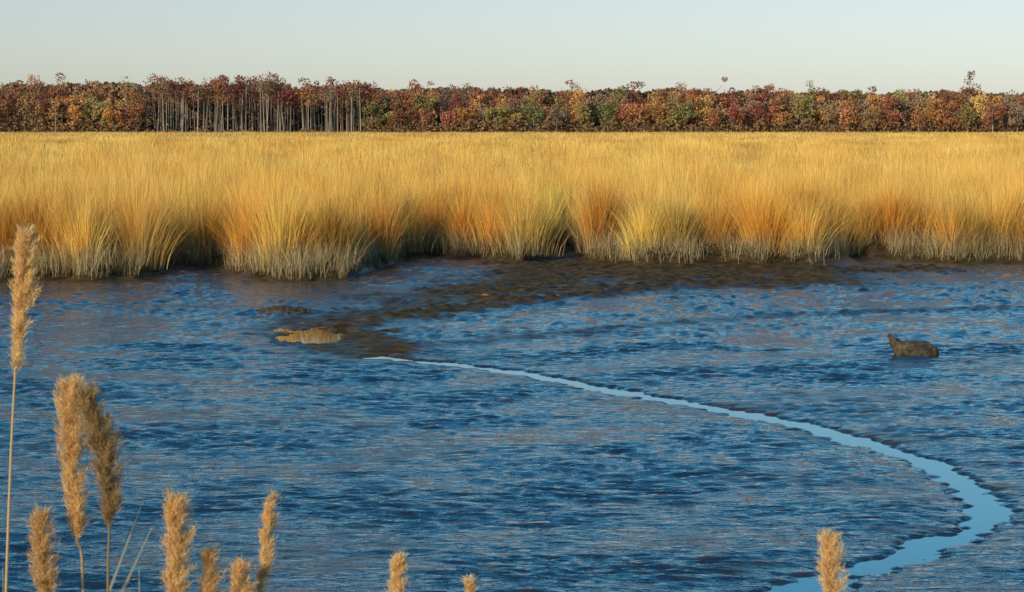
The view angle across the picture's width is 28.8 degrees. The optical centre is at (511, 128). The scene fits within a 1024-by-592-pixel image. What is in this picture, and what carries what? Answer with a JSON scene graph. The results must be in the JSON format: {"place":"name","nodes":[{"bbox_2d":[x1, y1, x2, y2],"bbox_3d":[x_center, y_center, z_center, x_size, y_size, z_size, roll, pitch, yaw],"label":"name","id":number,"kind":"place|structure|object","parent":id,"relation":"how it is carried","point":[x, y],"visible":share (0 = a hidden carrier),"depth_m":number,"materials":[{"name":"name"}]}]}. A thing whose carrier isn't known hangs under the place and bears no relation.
{"place":"outdoors","nodes":[
{"label":"outdoors","id":0,"kind":"place"},
{"bbox_2d":[0,131,1023,591],"bbox_3d":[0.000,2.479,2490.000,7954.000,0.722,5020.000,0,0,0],"label":"mudflat","id":1,"kind":"structure","parent":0,"point":[228,411],"depth_m":18.61,"materials":[{"name":"blue liquid"}]},
{"bbox_2d":[5,219,44,591],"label":"common reed","id":2,"kind":"object","parent":1,"relation":"on","point":[21,287],"visible":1,"depth_m":4.32,"materials":[{"name":"beige plant"}]},
{"bbox_2d":[22,502,62,591],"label":"common reed","id":3,"kind":"object","parent":1,"relation":"on","point":[41,566],"visible":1,"depth_m":4.29,"materials":[{"name":"beige plant"}]},
{"bbox_2d":[51,372,92,591],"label":"common reed","id":4,"kind":"object","parent":1,"relation":"on","point":[70,439],"visible":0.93,"depth_m":4.34,"materials":[{"name":"beige plant"}]},
{"bbox_2d":[2,499,151,591],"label":"dry reed leaves","id":5,"kind":"object","parent":1,"relation":"on","point":[127,579],"visible":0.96,"depth_m":4.30,"materials":[{"name":"beige plant"}]},
{"bbox_2d":[70,378,130,591],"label":"common reed","id":6,"kind":"object","parent":1,"relation":"on","point":[102,446],"visible":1,"depth_m":4.24,"materials":[{"name":"brown plant"}]},
{"bbox_2d":[157,486,200,591],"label":"common reed","id":7,"kind":"object","parent":1,"relation":"on","point":[174,546],"visible":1,"depth_m":4.31,"materials":[{"name":"beige plant"}]},
{"bbox_2d":[196,543,226,591],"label":"common reed","id":8,"kind":"object","parent":1,"relation":"on","point":[211,578],"visible":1,"depth_m":4.35,"materials":[{"name":"beige plant"}]},
{"bbox_2d":[228,555,258,591],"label":"common reed","id":9,"kind":"object","parent":1,"relation":"on","point":[239,581],"visible":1,"depth_m":4.24,"materials":[{"name":"beige plant"}]},
{"bbox_2d":[254,490,280,591],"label":"common reed","id":10,"kind":"object","parent":1,"relation":"on","point":[268,516],"visible":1,"depth_m":4.30,"materials":[{"name":"beige plant"}]},
{"bbox_2d":[256,305,311,314],"bbox_3d":[-3.375,2.698,29.300,0.846,0.166,0.812,0,0,-43],"label":"peat clump","id":11,"kind":"object","parent":1,"relation":"on","point":[288,309],"visible":0.69,"depth_m":29.09,"materials":[{"name":"brown soil"}]},
{"bbox_2d":[384,551,411,591],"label":"common reed","id":12,"kind":"object","parent":1,"relation":"on","point":[398,566],"visible":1,"depth_m":4.29,"materials":[{"name":"beige plant"}]},
{"bbox_2d":[460,574,478,591],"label":"common reed","id":13,"kind":"object","parent":1,"relation":"on","point":[469,586],"visible":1,"depth_m":4.29,"materials":[{"name":"beige plant"}]},
{"bbox_2d":[813,527,851,591],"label":"common reed","id":14,"kind":"object","parent":1,"relation":"on","point":[830,544],"visible":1,"depth_m":4.29,"materials":[{"name":"beige plant"}]},
{"bbox_2d":[887,333,938,355],"bbox_3d":[4.796,2.613,23.797,0.616,0.314,0.292,0,0,0],"label":"driftwood","id":15,"kind":"object","parent":1,"relation":"on","point":[898,346],"visible":0.8,"depth_m":23.68,"materials":[{"name":"brown wood"}]},
{"bbox_2d":[0,131,1023,280],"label":"marsh meadow","id":16,"kind":"structure","parent":0,"point":[872,143],"depth_m":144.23,"materials":[{"name":"yellow plant"}]},
{"bbox_2d":[0,70,1023,132],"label":"distant forest","id":17,"kind":"object","parent":16,"relation":"on","point":[119,106],"visible":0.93,"depth_m":659.92,"materials":[{"name":"brown plant"}]},
{"bbox_2d":[0,0,1023,128],"label":"sky","id":18,"kind":"structure","parent":0,"point":[850,45],"materials":[{"name":"blue"}]},
{"bbox_2d":[269,262,1017,591],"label":"tidal creek water","id":19,"kind":"structure","parent":0,"point":[986,512],"depth_m":15.46,"materials":[{"name":"blue liquid"}]}
]}

